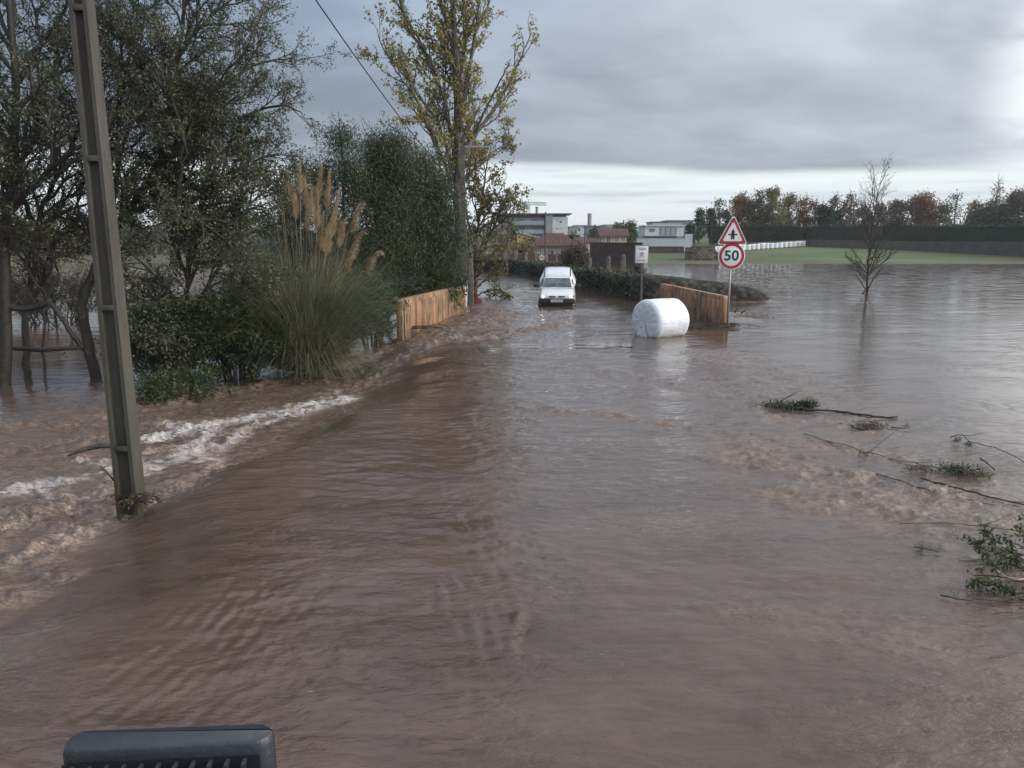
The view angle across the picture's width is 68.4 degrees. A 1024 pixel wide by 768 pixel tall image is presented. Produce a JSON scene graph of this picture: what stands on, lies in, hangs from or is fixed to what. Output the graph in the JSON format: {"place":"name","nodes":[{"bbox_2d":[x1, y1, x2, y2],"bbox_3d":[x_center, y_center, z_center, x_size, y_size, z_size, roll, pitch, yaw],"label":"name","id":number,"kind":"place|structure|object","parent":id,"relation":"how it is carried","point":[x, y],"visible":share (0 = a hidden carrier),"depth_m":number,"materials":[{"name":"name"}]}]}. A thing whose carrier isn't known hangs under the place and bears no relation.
{"place":"outdoors","nodes":[
{"label":"outdoors","id":0,"kind":"place"},
{"bbox_2d":[61,724,276,767],"bbox_3d":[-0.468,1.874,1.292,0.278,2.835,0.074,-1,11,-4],"label":"work lamp","id":1,"kind":"object","parent":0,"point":[240,746],"visible":1,"depth_m":1.02,"materials":[{"name":"black"}]},
{"bbox_2d":[0,264,1023,767],"bbox_3d":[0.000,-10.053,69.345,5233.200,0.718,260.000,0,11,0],"label":"flood water","id":2,"kind":"structure","parent":0,"point":[522,528],"depth_m":7.47,"materials":[{"name":"liquid"}]},
{"bbox_2d":[13,346,84,351],"bbox_3d":[-10.935,-0.831,17.738,1.971,0.166,0.132,2,11,12],"label":"drift log","id":3,"kind":"object","parent":2,"relation":"on","point":[40,349],"visible":0.88,"depth_m":17.70,"materials":[{"name":"wood"}]},
{"bbox_2d":[11,256,96,325],"bbox_3d":[-18.170,-3.661,30.001,5.977,2.785,4.266,-2,11,-11],"label":"thicket","id":4,"kind":"object","parent":2,"relation":"in","point":[15,283],"visible":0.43,"depth_m":29.73,"materials":[{"name":"brown plant"}]},
{"bbox_2d":[67,443,109,455],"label":"drift branch","id":5,"kind":"object","parent":2,"relation":"on","point":[96,446],"visible":0.84,"depth_m":9.86,"materials":[{"name":"brown plant"}]},
{"bbox_2d":[101,487,177,509],"bbox_3d":[-4.216,1.313,8.525,0.815,0.223,0.456,0,11,0],"label":"debris pile","id":6,"kind":"object","parent":2,"relation":"on","point":[140,499],"visible":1,"depth_m":8.53,"materials":[{"name":"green plant"}]},
{"bbox_2d":[93,281,233,386],"bbox_3d":[-8.223,-1.045,18.082,2.903,2.777,3.005,7,13,32],"label":"thicket","id":7,"kind":"object","parent":2,"relation":"in","point":[151,341],"visible":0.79,"depth_m":17.46,"materials":[{"name":"green plant"}]},
{"bbox_2d":[133,359,235,405],"bbox_3d":[-7.262,0.047,16.170,1.926,1.148,1.975,8,14,37],"label":"thicket","id":8,"kind":"object","parent":2,"relation":"in","point":[162,394],"visible":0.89,"depth_m":16.10,"materials":[{"name":"green plant"}]},
{"bbox_2d":[393,324,446,330],"bbox_3d":[-3.033,-1.888,25.107,1.742,0.229,2.091,-6,13,-31],"label":"debris pile","id":9,"kind":"object","parent":2,"relation":"on","point":[424,327],"visible":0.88,"depth_m":24.87,"materials":[{"name":"brown plant"}]},
{"bbox_2d":[632,298,688,337],"bbox_3d":[4.557,-2.022,23.358,1.486,1.243,1.343,-7,13,-31],"label":"wrapped bale","id":10,"kind":"object","parent":2,"relation":"on","point":[660,317],"visible":0.88,"depth_m":22.91},
{"bbox_2d":[688,320,759,329],"bbox_3d":[6.650,-1.967,25.472,3.440,0.214,2.139,0,11,0],"label":"debris pile","id":11,"kind":"object","parent":2,"relation":"on","point":[705,325],"visible":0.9,"depth_m":25.31,"materials":[{"name":"brown plant"}]},
{"bbox_2d":[729,313,773,318],"bbox_3d":[8.943,-2.639,28.986,2.564,0.300,1.430,3,11,14],"label":"debris pile","id":12,"kind":"object","parent":2,"relation":"on","point":[752,315],"visible":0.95,"depth_m":28.86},
{"bbox_2d":[750,391,897,417],"bbox_3d":[5.326,0.352,13.017,2.353,0.454,0.809,3,11,15],"label":"drifted branch","id":13,"kind":"object","parent":2,"relation":"on","point":[804,405],"visible":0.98,"depth_m":13.13,"materials":[{"name":"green plant"}]},
{"bbox_2d":[839,419,888,429],"bbox_3d":[5.631,0.649,11.810,0.856,0.222,0.503,-2,11,-11],"label":"debris mat","id":14,"kind":"object","parent":2,"relation":"on","point":[872,425],"visible":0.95,"depth_m":11.76,"materials":[{"name":"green plant"}]},
{"bbox_2d":[804,425,991,476],"bbox_3d":[4.899,0.801,10.137,0.733,0.563,2.600,-8,13,-36],"label":"branch","id":15,"kind":"object","parent":2,"relation":"on","point":[915,466],"visible":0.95,"depth_m":9.81,"materials":[{"name":"plant"}]},
{"bbox_2d":[876,473,995,505],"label":"reed stem","id":16,"kind":"object","parent":2,"relation":"on","point":[929,490],"visible":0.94,"depth_m":8.89,"materials":[{"name":"plant"}]},
{"bbox_2d":[899,514,1017,531],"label":"reed stem","id":17,"kind":"object","parent":2,"relation":"on","point":[964,524],"visible":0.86,"depth_m":7.76,"materials":[{"name":"plant"}]},
{"bbox_2d":[921,459,1023,504],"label":"drift branch","id":18,"kind":"object","parent":2,"relation":"on","point":[962,468],"visible":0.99,"depth_m":9.38,"materials":[{"name":"green plant"}]},
{"bbox_2d":[940,587,1023,602],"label":"stick","id":19,"kind":"object","parent":2,"relation":"on","point":[953,597],"visible":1,"depth_m":6.15,"materials":[{"name":"wood"}]},
{"bbox_2d":[950,433,1023,461],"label":"drift branch","id":20,"kind":"object","parent":2,"relation":"on","point":[966,443],"visible":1,"depth_m":10.71,"materials":[{"name":"brown plant"}]},
{"bbox_2d":[957,513,1023,599],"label":"floating shrub","id":21,"kind":"object","parent":2,"relation":"on","point":[1001,553],"visible":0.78,"depth_m":6.64,"materials":[{"name":"green plant"}]},
{"bbox_2d":[0,0,1023,232],"label":"sky","id":22,"kind":"structure","parent":0,"point":[643,111],"materials":[{"name":"grey"}]},
{"bbox_2d":[10,233,1023,372],"bbox_3d":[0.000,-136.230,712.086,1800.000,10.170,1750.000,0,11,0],"label":"ground","id":23,"kind":"structure","parent":0,"point":[810,255],"depth_m":103.24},
{"bbox_2d":[0,209,31,254],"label":"broadleaf tree","id":24,"kind":"object","parent":23,"relation":"on","point":[19,234],"visible":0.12,"depth_m":95.38,"materials":[{"name":"green plant"}]},
{"bbox_2d":[14,205,66,253],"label":"broadleaf tree","id":25,"kind":"object","parent":23,"relation":"on","point":[33,213],"visible":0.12,"depth_m":95.41,"materials":[{"name":"green plant"}]},
{"bbox_2d":[44,212,88,254],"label":"broadleaf tree","id":26,"kind":"object","parent":23,"relation":"on","point":[73,241],"visible":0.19,"depth_m":96.34,"materials":[{"name":"green plant"}]},
{"bbox_2d":[0,0,172,381],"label":"willow tree","id":27,"kind":"object","parent":23,"relation":"on","point":[36,258],"visible":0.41,"depth_m":17.93,"materials":[{"name":"green plant"}]},
{"bbox_2d":[0,0,193,386],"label":"willow tree","id":28,"kind":"object","parent":23,"relation":"on","point":[11,181],"visible":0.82,"depth_m":16.39,"materials":[{"name":"green plant"}]},
{"bbox_2d":[68,0,146,519],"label":"utility pole","id":29,"kind":"object","parent":23,"relation":"on","point":[125,443],"visible":0.98,"depth_m":8.15,"materials":[{"name":"concrete"}]},
{"bbox_2d":[315,0,460,188],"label":"overhead cable","id":30,"kind":"object","parent":29,"relation":"attached to","point":[374,82],"visible":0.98,"depth_m":18.17,"materials":[{"name":"black plastic"}]},
{"bbox_2d":[119,219,158,253],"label":"broadleaf tree","id":31,"kind":"object","parent":23,"relation":"on","point":[126,234],"visible":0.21,"depth_m":98.84,"materials":[{"name":"green plant"}]},
{"bbox_2d":[129,221,174,253],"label":"broadleaf tree","id":32,"kind":"object","parent":23,"relation":"on","point":[161,247],"visible":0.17,"depth_m":99.96,"materials":[{"name":"green plant"}]},
{"bbox_2d":[28,0,351,378],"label":"willow tree","id":33,"kind":"object","parent":23,"relation":"on","point":[173,88],"visible":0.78,"depth_m":17.09,"materials":[{"name":"green plant"}]},
{"bbox_2d":[88,8,317,377],"bbox_3d":[-7.336,-4.141,18.487,5.392,9.240,4.605,0,11,0],"label":"willow tree","id":34,"kind":"object","parent":23,"relation":"on","point":[236,212],"visible":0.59,"depth_m":18.11,"materials":[{"name":"green plant"}]},
{"bbox_2d":[172,279,294,383],"bbox_3d":[-6.598,-1.238,18.311,2.879,2.690,2.823,-6,12,-27],"label":"thicket","id":35,"kind":"object","parent":23,"relation":"on","point":[243,350],"visible":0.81,"depth_m":17.72,"materials":[{"name":"green plant"}]},
{"bbox_2d":[245,211,283,251],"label":"broadleaf tree","id":36,"kind":"object","parent":23,"relation":"on","point":[261,221],"visible":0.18,"depth_m":103.37,"materials":[{"name":"green plant"}]},
{"bbox_2d":[252,151,326,292],"bbox_3d":[-9.501,-6.358,32.381,3.942,7.180,3.831,0,11,0],"label":"evergreen tree","id":37,"kind":"object","parent":23,"relation":"on","point":[295,223],"visible":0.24,"depth_m":31.86,"materials":[{"name":"green plant"}]},
{"bbox_2d":[142,163,440,397],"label":"pampas grass","id":38,"kind":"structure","parent":23,"relation":"on","point":[320,331],"depth_m":18.25,"materials":[{"name":"plant"}]},
{"bbox_2d":[283,111,389,300],"bbox_3d":[-6.378,-5.643,26.860,4.184,7.837,3.771,0,11,0],"label":"evergreen tree","id":39,"kind":"object","parent":23,"relation":"on","point":[344,173],"visible":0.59,"depth_m":26.43,"materials":[{"name":"green plant"}]},
{"bbox_2d":[335,270,409,347],"bbox_3d":[-4.557,-2.378,24.019,2.682,2.490,2.525,0,11,0],"label":"shrub","id":40,"kind":"object","parent":23,"relation":"on","point":[383,327],"visible":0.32,"depth_m":23.69,"materials":[{"name":"green plant"}]},
{"bbox_2d":[336,116,450,319],"bbox_3d":[-4.828,-6.064,28.345,5.128,8.126,4.906,0,11,0],"label":"evergreen tree","id":41,"kind":"object","parent":23,"relation":"on","point":[389,174],"visible":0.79,"depth_m":27.68,"materials":[{"name":"green plant"}]},
{"bbox_2d":[374,125,483,316],"bbox_3d":[-3.788,-6.282,30.373,5.232,7.784,5.292,0,11,0],"label":"evergreen tree","id":42,"kind":"object","parent":23,"relation":"on","point":[442,224],"visible":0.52,"depth_m":29.77,"materials":[{"name":"green plant"}]},
{"bbox_2d":[396,285,465,341],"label":"wooden fence","id":43,"kind":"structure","parent":23,"relation":"on","point":[432,305],"depth_m":26.44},
{"bbox_2d":[393,251,470,311],"bbox_3d":[-3.870,-3.991,30.775,4.151,2.933,3.243,4,12,21],"label":"shrub","id":44,"kind":"object","parent":23,"relation":"on","point":[441,275],"visible":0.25,"depth_m":29.95,"materials":[{"name":"green plant"}]},
{"bbox_2d":[355,0,540,284],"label":"poplar tree","id":45,"kind":"object","parent":23,"relation":"on","point":[457,128],"visible":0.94,"depth_m":33.80,"materials":[{"name":"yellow plant"}]},
{"bbox_2d":[468,257,473,304],"bbox_3d":[-1.901,-4.593,34.678,0.280,2.428,0.250,0,11,0],"label":"concrete post","id":46,"kind":"object","parent":23,"relation":"on","point":[471,288],"visible":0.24,"depth_m":34.58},
{"bbox_2d":[460,145,490,292],"bbox_3d":[-1.619,-6.885,33.910,1.380,7.418,0.220,0,11,0],"label":"utility pole","id":47,"kind":"object","parent":23,"relation":"on","point":[462,153],"visible":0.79,"depth_m":33.53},
{"bbox_2d":[449,115,532,299],"bbox_3d":[-1.423,-8.031,36.937,3.620,9.957,4.347,8,13,37],"label":"oak tree","id":48,"kind":"object","parent":23,"relation":"on","point":[483,200],"visible":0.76,"depth_m":36.90,"materials":[{"name":"green plant"}]},
{"bbox_2d":[489,231,515,253],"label":"broadleaf tree","id":49,"kind":"object","parent":23,"relation":"on","point":[510,246],"visible":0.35,"depth_m":98.01,"materials":[{"name":"green plant"}]},
{"bbox_2d":[506,226,522,245],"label":"broadleaf tree","id":50,"kind":"object","parent":23,"relation":"on","point":[513,231],"visible":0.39,"depth_m":146.04,"materials":[{"name":"green plant"}]},
{"bbox_2d":[511,238,538,253],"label":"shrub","id":51,"kind":"object","parent":23,"relation":"on","point":[528,247],"visible":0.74,"depth_m":102.88,"materials":[{"name":"green plant"}]},
{"bbox_2d":[522,199,546,212],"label":"tower crane","id":52,"kind":"object","parent":23,"relation":"on","point":[526,206],"visible":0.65,"depth_m":407.42,"materials":[{"name":"metal"}]},
{"bbox_2d":[498,207,571,240],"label":"apartment block","id":53,"kind":"structure","parent":23,"relation":"on","point":[533,224],"depth_m":190.94,"materials":[{"name":"white paint"}]},
{"bbox_2d":[484,251,589,265],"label":"garden wall","id":54,"kind":"structure","parent":23,"relation":"on","point":[535,256],"depth_m":85.76,"materials":[{"name":"brick"}]},
{"bbox_2d":[542,212,548,260],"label":"street pole","id":55,"kind":"object","parent":23,"relation":"on","point":[545,215],"visible":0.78,"depth_m":76.57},
{"bbox_2d":[451,258,643,298],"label":"hedge","id":56,"kind":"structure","parent":23,"relation":"on","point":[610,281],"depth_m":45.34,"materials":[{"name":"plant"}]},
{"bbox_2d":[532,233,576,253],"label":"red roof house","id":57,"kind":"structure","parent":23,"relation":"on","point":[556,242],"depth_m":110.37,"materials":[{"name":"tile"}]},
{"bbox_2d":[534,266,580,306],"bbox_3d":[2.137,-4.529,35.436,2.180,1.844,4.232,1,11,4],"label":"van","id":58,"kind":"object","parent":23,"relation":"on","point":[557,285],"visible":0.94,"depth_m":34.46,"materials":[{"name":"paint"}]},
{"bbox_2d":[554,240,593,267],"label":"shrub","id":59,"kind":"object","parent":23,"relation":"on","point":[575,255],"visible":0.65,"depth_m":50.90,"materials":[{"name":"brown plant"}]},
{"bbox_2d":[572,225,590,236],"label":"distant building","id":60,"kind":"structure","parent":23,"relation":"on","point":[580,230],"depth_m":284.13,"materials":[{"name":"white paint"}]},
{"bbox_2d":[583,237,601,251],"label":"outbuilding","id":61,"kind":"structure","parent":23,"relation":"on","point":[587,240],"depth_m":118.25,"materials":[{"name":"white paint"}]},
{"bbox_2d":[586,225,599,238],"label":"broadleaf tree","id":62,"kind":"object","parent":23,"relation":"on","point":[592,232],"visible":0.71,"depth_m":224.42,"materials":[{"name":"green plant"}]},
{"bbox_2d":[583,226,606,237],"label":"distant building","id":63,"kind":"structure","parent":23,"relation":"on","point":[586,228],"depth_m":264.49,"materials":[{"name":"grey paint"}]},
{"bbox_2d":[595,228,629,241],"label":"terracotta house","id":64,"kind":"structure","parent":23,"relation":"on","point":[612,235],"depth_m":122.83,"materials":[{"name":"beige paint"}]},
{"bbox_2d":[589,242,643,266],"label":"garden wall","id":65,"kind":"structure","parent":23,"relation":"on","point":[602,251],"depth_m":84.23,"materials":[{"name":"wood"}]},
{"bbox_2d":[620,254,625,273],"bbox_3d":[6.191,-6.018,42.118,0.359,2.438,0.279,0,11,0],"label":"granite post","id":66,"kind":"object","parent":23,"relation":"on","point":[623,263],"visible":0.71,"depth_m":41.89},
{"bbox_2d":[619,219,642,241],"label":"broadleaf tree","id":67,"kind":"object","parent":23,"relation":"on","point":[630,225],"visible":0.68,"depth_m":161.19,"materials":[{"name":"green plant"}]},
{"bbox_2d":[634,263,643,274],"bbox_3d":[6.503,-5.203,38.711,0.549,2.114,0.279,0,11,0],"label":"granite post","id":68,"kind":"object","parent":23,"relation":"on","point":[637,267],"visible":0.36,"depth_m":38.49,"materials":[{"name":"stone"}]},
{"bbox_2d":[635,245,648,300],"bbox_3d":[6.104,-5.113,35.659,0.646,2.881,0.129,0,11,0],"label":"notice sign","id":69,"kind":"object","parent":23,"relation":"on","point":[641,254],"visible":0.99,"depth_m":35.44,"materials":[{"name":"grey"}]},
{"bbox_2d":[637,223,684,237],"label":"modern villa","id":70,"kind":"object","parent":23,"relation":"on","point":[663,230],"visible":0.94,"depth_m":147.06,"materials":[{"name":"white paint"}]},
{"bbox_2d":[660,227,676,234],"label":"window","id":71,"kind":"structure","parent":70,"relation":"in","point":[663,230],"depth_m":146.93,"materials":[{"name":"grey glass"}]},
{"bbox_2d":[636,234,692,250],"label":"villa wall","id":72,"kind":"structure","parent":23,"relation":"on","point":[687,240],"depth_m":125.77,"materials":[{"name":"white paint"}]},
{"bbox_2d":[649,246,683,252],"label":"wall","id":73,"kind":"structure","parent":23,"relation":"on","point":[666,249],"depth_m":122.08,"materials":[{"name":"stone"}]},
{"bbox_2d":[661,220,692,236],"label":"distant building","id":74,"kind":"structure","parent":23,"relation":"on","point":[684,222],"depth_m":273.86,"materials":[{"name":"stone"}]},
{"bbox_2d":[683,220,701,244],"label":"broadleaf tree","id":75,"kind":"object","parent":23,"relation":"on","point":[690,229],"visible":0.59,"depth_m":151.32,"materials":[{"name":"green plant"}]},
{"bbox_2d":[660,284,727,323],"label":"wooden fence","id":76,"kind":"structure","parent":23,"relation":"on","point":[705,306],"depth_m":27.90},
{"bbox_2d":[691,207,707,243],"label":"conifer tree","id":77,"kind":"object","parent":23,"relation":"on","point":[699,220],"visible":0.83,"depth_m":163.68,"materials":[{"name":"green plant"}]},
{"bbox_2d":[631,274,769,300],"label":"stone wall","id":78,"kind":"structure","parent":23,"relation":"on","point":[651,286],"depth_m":36.54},
{"bbox_2d":[685,246,717,259],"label":"brick wall","id":79,"kind":"structure","parent":23,"relation":"on","point":[700,252],"depth_m":101.53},
{"bbox_2d":[702,206,718,242],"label":"conifer tree","id":80,"kind":"object","parent":23,"relation":"on","point":[709,211],"visible":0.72,"depth_m":174.32,"materials":[{"name":"green plant"}]},
{"bbox_2d":[707,197,729,233],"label":"tree","id":81,"kind":"object","parent":23,"relation":"on","point":[717,203],"visible":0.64,"depth_m":172.20,"materials":[{"name":"plant"}]},
{"bbox_2d":[716,208,731,225],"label":"broadleaf tree","id":82,"kind":"object","parent":23,"relation":"on","point":[724,215],"visible":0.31,"depth_m":170.51,"materials":[{"name":"green plant"}]},
{"bbox_2d":[718,216,746,327],"bbox_3d":[7.220,-3.519,24.962,0.932,3.959,0.132,0,11,0],"label":"speed limit sign","id":83,"kind":"object","parent":23,"relation":"on","point":[731,253],"visible":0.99,"depth_m":24.74,"materials":[{"name":"white"}]},
{"bbox_2d":[723,189,758,226],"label":"broadleaf tree","id":84,"kind":"object","parent":23,"relation":"on","point":[741,203],"visible":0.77,"depth_m":167.84,"materials":[{"name":"brown plant"}]},
{"bbox_2d":[739,187,774,225],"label":"broadleaf tree","id":85,"kind":"object","parent":23,"relation":"on","point":[759,202],"visible":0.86,"depth_m":165.93,"materials":[{"name":"green plant"}]},
{"bbox_2d":[757,185,791,226],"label":"broadleaf tree","id":86,"kind":"object","parent":23,"relation":"on","point":[775,218],"visible":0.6,"depth_m":163.56,"materials":[{"name":"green plant"}]},
{"bbox_2d":[774,192,805,226],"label":"broadleaf tree","id":87,"kind":"object","parent":23,"relation":"on","point":[790,200],"visible":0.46,"depth_m":174.62,"materials":[{"name":"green plant"}]},
{"bbox_2d":[793,194,816,226],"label":"broadleaf tree","id":88,"kind":"object","parent":23,"relation":"on","point":[803,211],"visible":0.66,"depth_m":173.24,"materials":[{"name":"brown plant"}]},
{"bbox_2d":[806,199,819,223],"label":"bare tree","id":89,"kind":"object","parent":23,"relation":"on","point":[814,210],"visible":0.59,"depth_m":171.49,"materials":[{"name":"brown plant"}]},
{"bbox_2d":[810,200,837,226],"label":"broadleaf tree","id":90,"kind":"object","parent":23,"relation":"on","point":[823,211],"visible":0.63,"depth_m":169.12,"materials":[{"name":"green plant"}]},
{"bbox_2d":[827,191,841,226],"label":"bare tree","id":91,"kind":"object","parent":23,"relation":"on","point":[835,199],"visible":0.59,"depth_m":167.29,"materials":[{"name":"brown plant"}]},
{"bbox_2d":[829,207,852,226],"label":"broadleaf tree","id":92,"kind":"object","parent":23,"relation":"on","point":[834,218],"visible":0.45,"depth_m":165.46,"materials":[{"name":"green plant"}]},
{"bbox_2d":[835,188,861,226],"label":"broadleaf tree","id":93,"kind":"object","parent":23,"relation":"on","point":[848,210],"visible":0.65,"depth_m":163.40,"materials":[{"name":"brown plant"}]},
{"bbox_2d":[848,204,878,225],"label":"broadleaf tree","id":94,"kind":"object","parent":23,"relation":"on","point":[860,222],"visible":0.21,"depth_m":174.46,"materials":[{"name":"brown plant"}]},
{"bbox_2d":[709,240,1023,256],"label":"retaining wall","id":95,"kind":"structure","parent":23,"relation":"on","point":[1003,248],"depth_m":124.74,"materials":[{"name":"stone"}]},
{"bbox_2d":[710,223,1023,243],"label":"clipped hedge","id":96,"kind":"object","parent":23,"relation":"on","point":[967,233],"visible":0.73,"depth_m":132.94,"materials":[{"name":"green plant"}]},
{"bbox_2d":[844,152,904,293],"bbox_3d":[19.795,-8.193,41.020,3.254,8.741,2.895,0,11,0],"label":"young tree","id":97,"kind":"object","parent":23,"relation":"on","point":[876,235],"visible":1,"depth_m":40.93,"materials":[{"name":"brown plant"}]},
{"bbox_2d":[865,200,890,226],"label":"broadleaf tree","id":98,"kind":"object","parent":23,"relation":"on","point":[880,209],"visible":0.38,"depth_m":171.93,"materials":[{"name":"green plant"}]},
{"bbox_2d":[879,198,912,225],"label":"broadleaf tree","id":99,"kind":"object","parent":23,"relation":"on","point":[894,207],"visible":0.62,"depth_m":169.67,"materials":[{"name":"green plant"}]},
{"bbox_2d":[893,187,940,226],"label":"broadleaf tree","id":100,"kind":"object","parent":23,"relation":"on","point":[923,209],"visible":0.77,"depth_m":167.38,"materials":[{"name":"brown plant"}]},
{"bbox_2d":[929,200,957,226],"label":"broadleaf tree","id":101,"kind":"object","parent":23,"relation":"on","point":[944,219],"visible":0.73,"depth_m":166.18,"materials":[{"name":"green plant"}]},
{"bbox_2d":[943,189,973,226],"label":"bare tree","id":102,"kind":"object","parent":23,"relation":"on","point":[955,206],"visible":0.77,"depth_m":164.57,"materials":[{"name":"brown plant"}]},
{"bbox_2d":[958,196,983,226],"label":"broadleaf tree","id":103,"kind":"object","parent":23,"relation":"on","point":[974,206],"visible":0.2,"depth_m":175.06,"materials":[{"name":"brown plant"}]},
{"bbox_2d":[959,198,1023,225],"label":"broadleaf tree","id":104,"kind":"object","parent":23,"relation":"on","point":[988,214],"visible":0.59,"depth_m":169.92,"materials":[{"name":"green plant"}]},
{"bbox_2d":[989,174,1005,205],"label":"bare tree","id":105,"kind":"object","parent":23,"relation":"on","point":[998,191],"visible":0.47,"depth_m":172.62,"materials":[{"name":"grey plant"}]},
{"bbox_2d":[1001,186,1023,225],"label":"broadleaf tree","id":106,"kind":"object","parent":23,"relation":"on","point":[1016,197],"visible":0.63,"depth_m":168.69,"materials":[{"name":"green plant"}]},
{"bbox_2d":[516,231,538,247],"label":"yellow house","id":107,"kind":"structure","parent":0,"point":[524,237],"depth_m":137.41,"materials":[{"name":"paint"}]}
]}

